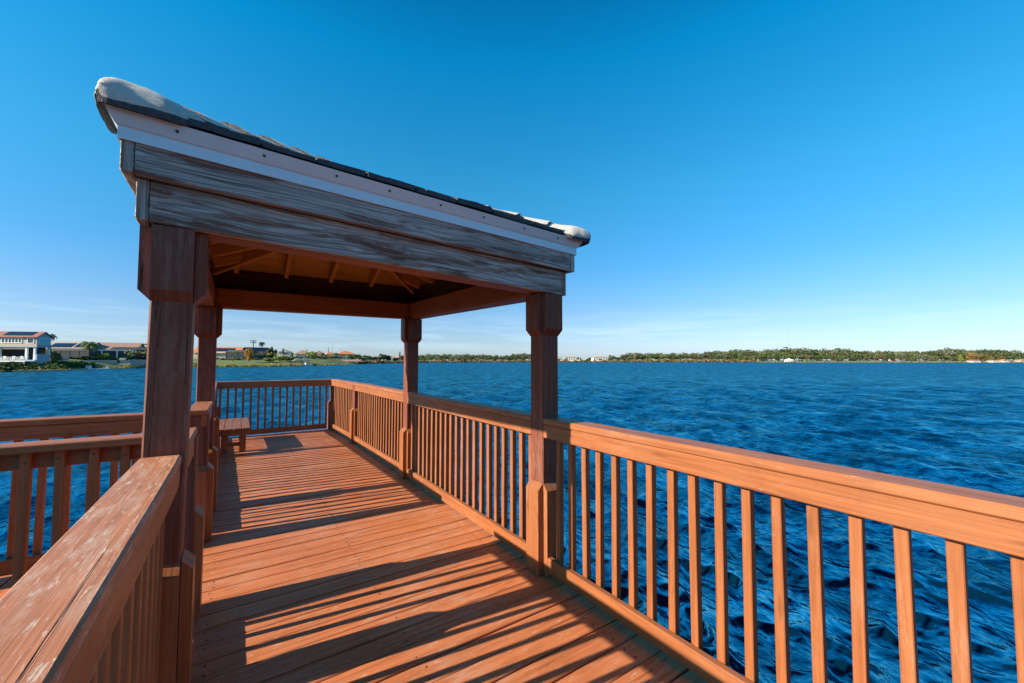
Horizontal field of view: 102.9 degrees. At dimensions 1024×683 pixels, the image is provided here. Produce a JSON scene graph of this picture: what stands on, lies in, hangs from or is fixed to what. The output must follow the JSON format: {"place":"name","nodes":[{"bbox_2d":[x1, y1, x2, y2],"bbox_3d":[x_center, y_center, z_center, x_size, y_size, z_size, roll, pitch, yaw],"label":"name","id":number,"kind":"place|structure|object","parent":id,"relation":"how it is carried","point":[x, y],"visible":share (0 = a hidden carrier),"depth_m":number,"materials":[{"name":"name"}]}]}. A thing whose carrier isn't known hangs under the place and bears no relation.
{"place":"outdoors","nodes":[
{"label":"outdoors","id":0,"kind":"place"},
{"bbox_2d":[295,349,309,358],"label":"house","id":1,"kind":"structure","parent":0,"point":[302,353],"depth_m":300.06,"materials":[{"name":"grey paint"}]},
{"bbox_2d":[0,362,1023,682],"bbox_3d":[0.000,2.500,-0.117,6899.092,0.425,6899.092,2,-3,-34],"label":"lake water","id":2,"kind":"structure","parent":0,"point":[960,424],"depth_m":12.19,"materials":[{"name":"blue liquid"}]},
{"bbox_2d":[0,575,11,598],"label":"walkway deck","id":3,"kind":"structure","parent":2,"relation":"in","point":[5,584],"depth_m":2.77,"materials":[{"name":"paint"}]},
{"bbox_2d":[0,433,141,587],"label":"deck railing","id":4,"kind":"object","parent":3,"relation":"on","point":[25,459],"visible":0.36,"depth_m":2.12,"materials":[{"name":"paint"}]},
{"bbox_2d":[0,413,142,576],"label":"deck railing","id":5,"kind":"object","parent":3,"relation":"on","point":[40,428],"visible":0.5,"depth_m":2.95,"materials":[{"name":"paint"}]},
{"bbox_2d":[85,365,110,369],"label":"floating dock","id":6,"kind":"object","parent":2,"relation":"on","point":[89,367],"visible":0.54,"depth_m":114.31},
{"bbox_2d":[191,429,708,682],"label":"dock deck","id":7,"kind":"structure","parent":2,"relation":"in","point":[331,556],"depth_m":2.62,"materials":[{"name":"paint"}]},
{"bbox_2d":[0,454,181,682],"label":"deck railing","id":8,"kind":"object","parent":7,"relation":"on","point":[80,600],"visible":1,"depth_m":0.87,"materials":[{"name":"brown wood"}]},
{"bbox_2d":[188,427,196,465],"bbox_3d":[-1.797,1.042,2.157,0.145,1.062,0.747,2,-3,-34],"label":"deck railing","id":9,"kind":"object","parent":7,"relation":"on","point":[193,433],"visible":0.06,"depth_m":2.26,"materials":[{"name":"paint"}]},
{"bbox_2d":[184,435,204,619],"bbox_3d":[-1.938,1.106,2.415,0.185,1.077,0.190,2,-3,-34],"label":"railing post","id":10,"kind":"object","parent":7,"relation":"on","point":[194,529],"visible":0.36,"depth_m":2.37,"materials":[{"name":"paint"}]},
{"bbox_2d":[190,401,212,426],"bbox_3d":[-2.829,1.113,3.692,0.146,1.064,0.856,2,-3,-34],"label":"deck railing","id":11,"kind":"object","parent":7,"relation":"on","point":[204,409],"visible":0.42,"depth_m":3.45,"materials":[{"name":"paint"}]},
{"bbox_2d":[190,413,213,543],"bbox_3d":[-2.612,1.153,3.415,0.185,1.077,0.190,2,-3,-34],"label":"railing post","id":12,"kind":"object","parent":7,"relation":"on","point":[205,481],"visible":0.55,"depth_m":3.39,"materials":[{"name":"paint"}]},
{"bbox_2d":[213,389,219,452],"bbox_3d":[-4.658,1.291,6.340,0.185,1.077,0.233,2,-3,-34],"label":"railing post","id":13,"kind":"object","parent":7,"relation":"on","point":[216,432],"visible":0.37,"depth_m":6.31,"materials":[{"name":"paint"}]},
{"bbox_2d":[219,417,249,453],"bbox_3d":[-4.918,1.639,7.199,0.469,0.398,1.450,2,-3,-34],"label":"bench","id":14,"kind":"object","parent":7,"relation":"on","point":[240,428],"visible":0.89,"depth_m":6.71,"materials":[{"name":"paint"}]},
{"bbox_2d":[217,379,330,435],"bbox_3d":[-4.863,1.337,8.450,2.030,1.062,0.146,2,-3,-34],"label":"deck railing","id":15,"kind":"object","parent":7,"relation":"on","point":[243,385],"visible":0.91,"depth_m":8.42,"materials":[{"name":"paint"}]},
{"bbox_2d":[327,386,333,428],"bbox_3d":[-3.964,1.417,9.033,0.185,1.077,0.190,2,-3,-34],"label":"railing post","id":16,"kind":"object","parent":7,"relation":"on","point":[330,414],"visible":0.45,"depth_m":8.95,"materials":[{"name":"paint"}]},
{"bbox_2d":[94,77,590,682],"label":"gazebo","id":17,"kind":"object","parent":7,"relation":"on","point":[232,217],"visible":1,"depth_m":2.17,"materials":[{"name":"paint"}]},
{"bbox_2d":[330,379,359,437],"bbox_3d":[-3.436,1.332,8.334,0.143,1.062,1.934,2,-3,-36],"label":"deck railing","id":18,"kind":"object","parent":7,"relation":"on","point":[343,396],"visible":0.74,"depth_m":8.27,"materials":[{"name":"paint"}]},
{"bbox_2d":[349,385,357,442],"bbox_3d":[-2.879,1.347,7.537,0.185,1.077,0.233,2,-3,-34],"label":"railing post","id":19,"kind":"object","parent":7,"relation":"on","point":[353,420],"visible":0.52,"depth_m":7.44,"materials":[{"name":"paint"}]},
{"bbox_2d":[354,383,402,470],"bbox_3d":[-2.118,1.243,6.458,0.143,1.063,2.646,2,-3,-34],"label":"deck railing","id":20,"kind":"object","parent":7,"relation":"on","point":[380,417],"visible":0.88,"depth_m":6.24,"materials":[{"name":"paint"}]},
{"bbox_2d":[407,392,530,557],"bbox_3d":[-0.546,1.135,4.146,0.146,1.063,2.653,2,-3,-34],"label":"deck railing","id":21,"kind":"object","parent":7,"relation":"on","point":[434,477],"visible":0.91,"depth_m":3.83,"materials":[{"name":"paint"}]},
{"bbox_2d":[543,417,1023,682],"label":"deck railing","id":22,"kind":"object","parent":7,"relation":"on","point":[958,518],"visible":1,"depth_m":1.70,"materials":[{"name":"paint"}]},
{"bbox_2d":[0,0,1023,359],"label":"sky","id":23,"kind":"structure","parent":0,"point":[742,175],"materials":[{"name":"blue"}]},
{"bbox_2d":[2,358,1023,369],"bbox_3d":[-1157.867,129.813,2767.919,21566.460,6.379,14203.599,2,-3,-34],"label":"shore ground","id":24,"kind":"structure","parent":0,"point":[263,362],"depth_m":195.81,"materials":[{"name":"green plant"}]},
{"bbox_2d":[0,357,35,363],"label":"terrace","id":25,"kind":"structure","parent":24,"relation":"on","point":[23,361],"depth_m":97.70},
{"bbox_2d":[0,361,39,370],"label":"bank plants","id":26,"kind":"object","parent":24,"relation":"on","point":[11,365],"visible":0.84,"depth_m":95.23,"materials":[{"name":"green plant"}]},
{"bbox_2d":[0,331,53,363],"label":"house","id":27,"kind":"structure","parent":24,"relation":"on","point":[31,346],"depth_m":101.33,"materials":[{"name":"beige paint"}]},
{"bbox_2d":[1,337,21,342],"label":"window","id":28,"kind":"structure","parent":27,"relation":"in","point":[3,339],"depth_m":100.23,"materials":[{"name":"white glass"}]},
{"bbox_2d":[27,338,34,343],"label":"window","id":29,"kind":"structure","parent":27,"relation":"in","point":[29,340],"depth_m":100.86,"materials":[{"name":"white glass"}]},
{"bbox_2d":[13,368,87,371],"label":"seawall","id":30,"kind":"object","parent":24,"relation":"on","point":[47,370],"visible":0.37,"depth_m":94.95,"materials":[{"name":"grey concrete"}]},
{"bbox_2d":[50,334,57,360],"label":"palm tree","id":31,"kind":"object","parent":24,"relation":"on","point":[53,335],"visible":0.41,"depth_m":111.95,"materials":[{"name":"green plant"}]},
{"bbox_2d":[46,351,63,360],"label":"hedge","id":32,"kind":"object","parent":24,"relation":"on","point":[56,356],"visible":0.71,"depth_m":113.84,"materials":[{"name":"green plant"}]},
{"bbox_2d":[0,366,126,371],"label":"bank grass","id":33,"kind":"structure","parent":24,"relation":"on","point":[117,367],"depth_m":98.12,"materials":[{"name":"green plant"}]},
{"bbox_2d":[43,361,95,369],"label":"bank plants","id":34,"kind":"object","parent":24,"relation":"on","point":[64,364],"visible":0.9,"depth_m":104.49,"materials":[{"name":"green plant"}]},
{"bbox_2d":[45,342,101,356],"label":"house","id":35,"kind":"structure","parent":24,"relation":"on","point":[68,349],"depth_m":137.12,"materials":[{"name":"grey paint"}]},
{"bbox_2d":[80,341,97,355],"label":"palm tree","id":36,"kind":"object","parent":24,"relation":"on","point":[88,345],"visible":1,"depth_m":132.68,"materials":[{"name":"green plant"}]},
{"bbox_2d":[69,356,119,360],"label":"hedge","id":37,"kind":"object","parent":24,"relation":"on","point":[95,358],"visible":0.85,"depth_m":133.03,"materials":[{"name":"green plant"}]},
{"bbox_2d":[82,360,117,363],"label":"retaining wall","id":38,"kind":"structure","parent":24,"relation":"on","point":[107,361],"depth_m":132.84,"materials":[{"name":"white paint"}]},
{"bbox_2d":[97,353,108,357],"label":"hedge","id":39,"kind":"object","parent":24,"relation":"on","point":[102,354],"visible":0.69,"depth_m":139.04,"materials":[{"name":"green plant"}]},
{"bbox_2d":[93,342,144,357],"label":"house","id":40,"kind":"structure","parent":24,"relation":"on","point":[104,348],"depth_m":145.61,"materials":[{"name":"beige paint"}]},
{"bbox_2d":[117,360,133,365],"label":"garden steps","id":41,"kind":"structure","parent":24,"relation":"on","point":[122,362],"depth_m":136.47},
{"bbox_2d":[109,345,146,356],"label":"house","id":42,"kind":"structure","parent":24,"relation":"on","point":[141,350],"depth_m":148.16,"materials":[{"name":"beige paint"}]},
{"bbox_2d":[125,356,146,359],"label":"hedge","id":43,"kind":"object","parent":24,"relation":"on","point":[137,358],"visible":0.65,"depth_m":142.48,"materials":[{"name":"green plant"}]},
{"bbox_2d":[128,360,145,365],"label":"retaining wall","id":44,"kind":"structure","parent":24,"relation":"on","point":[138,362],"depth_m":141.27,"materials":[{"name":"white paint"}]},
{"bbox_2d":[193,347,257,358],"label":"house","id":45,"kind":"structure","parent":24,"relation":"on","point":[227,350],"depth_m":203.93,"materials":[{"name":"beige paint"}]},
{"bbox_2d":[123,349,348,368],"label":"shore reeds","id":46,"kind":"object","parent":24,"relation":"on","point":[195,365],"visible":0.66,"depth_m":165.51,"materials":[{"name":"green plant"}]},
{"bbox_2d":[244,349,253,361],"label":"tree","id":47,"kind":"object","parent":24,"relation":"on","point":[250,357],"visible":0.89,"depth_m":185.50,"materials":[{"name":"plant"}]},
{"bbox_2d":[244,347,272,358],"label":"house","id":48,"kind":"structure","parent":24,"relation":"on","point":[261,350],"depth_m":225.13,"materials":[{"name":"grey paint"}]},
{"bbox_2d":[263,358,275,361],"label":"bush","id":49,"kind":"object","parent":24,"relation":"on","point":[269,359],"visible":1,"depth_m":192.31,"materials":[{"name":"green plant"}]},
{"bbox_2d":[266,348,275,356],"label":"tree","id":50,"kind":"object","parent":24,"relation":"on","point":[270,351],"visible":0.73,"depth_m":220.58,"materials":[{"name":"green plant"}]},
{"bbox_2d":[273,356,284,361],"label":"bush","id":51,"kind":"object","parent":24,"relation":"on","point":[280,358],"visible":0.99,"depth_m":198.92,"materials":[{"name":"green plant"}]},
{"bbox_2d":[278,348,291,356],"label":"house","id":52,"kind":"structure","parent":24,"relation":"on","point":[286,352],"depth_m":252.61,"materials":[{"name":"white paint"}]},
{"bbox_2d":[284,357,293,360],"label":"bush","id":53,"kind":"object","parent":24,"relation":"on","point":[288,358],"visible":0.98,"depth_m":204.08,"materials":[{"name":"green plant"}]},
{"bbox_2d":[292,358,303,364],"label":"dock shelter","id":54,"kind":"object","parent":24,"relation":"on","point":[298,359],"visible":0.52,"depth_m":195.01,"materials":[{"name":"white"}]},
{"bbox_2d":[306,351,314,356],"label":"tree","id":55,"kind":"object","parent":24,"relation":"on","point":[310,353],"visible":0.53,"depth_m":260.78,"materials":[{"name":"green plant"}]},
{"bbox_2d":[338,351,354,358],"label":"house","id":56,"kind":"structure","parent":24,"relation":"on","point":[343,354],"depth_m":350.96,"materials":[{"name":"orange paint"}]},
{"bbox_2d":[342,360,363,363],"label":"boathouse","id":57,"kind":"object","parent":24,"relation":"on","point":[353,361],"visible":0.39,"depth_m":290.71,"materials":[{"name":"beige"}]},
{"bbox_2d":[358,359,639,363],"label":"shore brush","id":58,"kind":"object","parent":24,"relation":"on","point":[377,361],"visible":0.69,"depth_m":545.86,"materials":[{"name":"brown plant"}]},
{"bbox_2d":[564,356,579,360],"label":"building","id":59,"kind":"structure","parent":24,"relation":"on","point":[571,358],"depth_m":699.50,"materials":[{"name":"white paint"}]},
{"bbox_2d":[591,357,607,360],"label":"building","id":60,"kind":"structure","parent":24,"relation":"on","point":[597,358],"depth_m":704.57,"materials":[{"name":"white paint"}]},
{"bbox_2d":[676,354,686,358],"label":"tree","id":61,"kind":"object","parent":24,"relation":"on","point":[681,357],"visible":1,"depth_m":679.84,"materials":[{"name":"green plant"}]},
{"bbox_2d":[689,354,698,359],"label":"tree","id":62,"kind":"object","parent":24,"relation":"on","point":[693,357],"visible":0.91,"depth_m":687.34,"materials":[{"name":"green plant"}]},
{"bbox_2d":[633,358,755,361],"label":"shore brush","id":63,"kind":"object","parent":24,"relation":"on","point":[696,360],"visible":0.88,"depth_m":634.92,"materials":[{"name":"green plant"}]},
{"bbox_2d":[736,355,746,360],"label":"tree","id":64,"kind":"object","parent":24,"relation":"on","point":[740,357],"visible":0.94,"depth_m":643.42,"materials":[{"name":"green plant"}]},
{"bbox_2d":[757,355,767,360],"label":"tree","id":65,"kind":"object","parent":24,"relation":"on","point":[762,358],"visible":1,"depth_m":636.85,"materials":[{"name":"green plant"}]},
{"bbox_2d":[762,351,775,360],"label":"tree","id":66,"kind":"object","parent":24,"relation":"on","point":[768,353],"visible":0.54,"depth_m":667.48,"materials":[{"name":"green plant"}]},
{"bbox_2d":[780,355,789,358],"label":"tree","id":67,"kind":"object","parent":24,"relation":"on","point":[785,357],"visible":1,"depth_m":642.90,"materials":[{"name":"green plant"}]},
{"bbox_2d":[783,351,797,355],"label":"tree","id":68,"kind":"object","parent":24,"relation":"on","point":[790,352],"visible":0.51,"depth_m":668.42,"materials":[{"name":"green plant"}]},
{"bbox_2d":[788,354,800,358],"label":"tree","id":69,"kind":"object","parent":24,"relation":"on","point":[794,356],"visible":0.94,"depth_m":640.74,"materials":[{"name":"green plant"}]},
{"bbox_2d":[793,347,809,351],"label":"tree","id":70,"kind":"object","parent":24,"relation":"on","point":[802,350],"visible":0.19,"depth_m":701.35,"materials":[{"name":"green plant"}]},
{"bbox_2d":[796,349,807,355],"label":"tree","id":71,"kind":"object","parent":24,"relation":"on","point":[802,352],"visible":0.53,"depth_m":661.53,"materials":[{"name":"green plant"}]},
{"bbox_2d":[798,354,806,360],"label":"tree","id":72,"kind":"object","parent":24,"relation":"on","point":[802,357],"visible":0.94,"depth_m":641.65,"materials":[{"name":"green plant"}]},
{"bbox_2d":[805,354,815,358],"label":"tree","id":73,"kind":"object","parent":24,"relation":"on","point":[809,356],"visible":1,"depth_m":640.01,"materials":[{"name":"green plant"}]},
{"bbox_2d":[806,351,816,360],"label":"tree","id":74,"kind":"object","parent":24,"relation":"on","point":[813,353],"visible":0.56,"depth_m":658.13,"materials":[{"name":"green plant"}]},
{"bbox_2d":[813,355,820,360],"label":"tree","id":75,"kind":"object","parent":24,"relation":"on","point":[817,357],"visible":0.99,"depth_m":635.07,"materials":[{"name":"green plant"}]},
{"bbox_2d":[813,351,829,360],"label":"tree","id":76,"kind":"object","parent":24,"relation":"on","point":[822,353],"visible":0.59,"depth_m":657.83,"materials":[{"name":"green plant"}]},
{"bbox_2d":[829,355,838,360],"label":"tree","id":77,"kind":"object","parent":24,"relation":"on","point":[835,358],"visible":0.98,"depth_m":627.83,"materials":[{"name":"green plant"}]},
{"bbox_2d":[829,352,844,360],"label":"tree","id":78,"kind":"object","parent":24,"relation":"on","point":[839,353],"visible":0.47,"depth_m":655.34,"materials":[{"name":"green plant"}]},
{"bbox_2d":[838,355,846,360],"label":"tree","id":79,"kind":"object","parent":24,"relation":"on","point":[841,357],"visible":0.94,"depth_m":624.81,"materials":[{"name":"green plant"}]},
{"bbox_2d":[849,353,862,357],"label":"tree","id":80,"kind":"object","parent":24,"relation":"on","point":[856,355],"visible":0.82,"depth_m":650.88,"materials":[{"name":"green plant"}]},
{"bbox_2d":[864,353,878,360],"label":"tree","id":81,"kind":"object","parent":24,"relation":"on","point":[870,356],"visible":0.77,"depth_m":655.89,"materials":[{"name":"green plant"}]},
{"bbox_2d":[874,354,886,359],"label":"tree","id":82,"kind":"object","parent":24,"relation":"on","point":[881,356],"visible":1,"depth_m":610.27,"materials":[{"name":"green plant"}]},
{"bbox_2d":[755,361,1022,362],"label":"shore grass belt","id":83,"kind":"object","parent":24,"relation":"on","point":[883,361],"visible":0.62,"depth_m":608.16,"materials":[{"name":"green plant"}]},
{"bbox_2d":[903,356,911,360],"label":"tree","id":84,"kind":"object","parent":24,"relation":"on","point":[909,358],"visible":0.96,"depth_m":619.96,"materials":[{"name":"green plant"}]},
{"bbox_2d":[907,353,918,360],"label":"tree","id":85,"kind":"object","parent":24,"relation":"on","point":[913,354],"visible":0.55,"depth_m":645.40,"materials":[{"name":"green plant"}]},
{"bbox_2d":[924,356,934,360],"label":"tree","id":86,"kind":"object","parent":24,"relation":"on","point":[929,358],"visible":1,"depth_m":609.36,"materials":[{"name":"green plant"}]},
{"bbox_2d":[927,352,943,359],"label":"tree","id":87,"kind":"object","parent":24,"relation":"on","point":[936,353],"visible":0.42,"depth_m":632.83,"materials":[{"name":"green plant"}]},
{"bbox_2d":[937,355,947,360],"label":"tree","id":88,"kind":"object","parent":24,"relation":"on","point":[941,357],"visible":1,"depth_m":607.62,"materials":[{"name":"green plant"}]},
{"bbox_2d":[938,351,953,356],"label":"tree","id":89,"kind":"object","parent":24,"relation":"on","point":[947,353],"visible":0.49,"depth_m":630.86,"materials":[{"name":"green plant"}]},
{"bbox_2d":[943,355,953,360],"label":"tree","id":90,"kind":"object","parent":24,"relation":"on","point":[948,358],"visible":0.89,"depth_m":607.77,"materials":[{"name":"green plant"}]},
{"bbox_2d":[944,347,963,360],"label":"building","id":91,"kind":"structure","parent":24,"relation":"on","point":[953,349],"depth_m":678.68,"materials":[{"name":"white paint"}]},
{"bbox_2d":[950,356,958,360],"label":"tree","id":92,"kind":"object","parent":24,"relation":"on","point":[955,358],"visible":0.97,"depth_m":598.60,"materials":[{"name":"green plant"}]},
{"bbox_2d":[951,352,967,359],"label":"tree","id":93,"kind":"object","parent":24,"relation":"on","point":[958,354],"visible":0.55,"depth_m":633.62,"materials":[{"name":"green plant"}]},
{"bbox_2d":[965,353,977,359],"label":"tree","id":94,"kind":"object","parent":24,"relation":"on","point":[970,356],"visible":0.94,"depth_m":589.28,"materials":[{"name":"orange plant"}]},
{"bbox_2d":[978,354,987,360],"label":"tree","id":95,"kind":"object","parent":24,"relation":"on","point":[982,355],"visible":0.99,"depth_m":587.86,"materials":[{"name":"brown plant"}]},
{"bbox_2d":[987,360,999,362],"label":"building","id":96,"kind":"structure","parent":24,"relation":"on","point":[994,361],"depth_m":566.14,"materials":[{"name":"beige paint"}]},
{"bbox_2d":[982,352,1005,355],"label":"tree","id":97,"kind":"object","parent":24,"relation":"on","point":[993,353],"visible":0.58,"depth_m":615.61,"materials":[{"name":"green plant"}]},
{"bbox_2d":[988,355,999,359],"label":"tree","id":98,"kind":"object","parent":24,"relation":"on","point":[995,357],"visible":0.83,"depth_m":591.74,"materials":[{"name":"green plant"}]},
{"bbox_2d":[998,359,1009,362],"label":"building","id":99,"kind":"structure","parent":24,"relation":"on","point":[1003,361],"depth_m":565.65,"materials":[{"name":"beige paint"}]},
{"bbox_2d":[1002,352,1012,359],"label":"tree","id":100,"kind":"object","parent":24,"relation":"on","point":[1009,354],"visible":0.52,"depth_m":610.98,"materials":[{"name":"green plant"}]},
{"bbox_2d":[1006,355,1016,360],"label":"tree","id":101,"kind":"object","parent":24,"relation":"on","point":[1010,357],"visible":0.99,"depth_m":580.63,"materials":[{"name":"green plant"}]}
]}

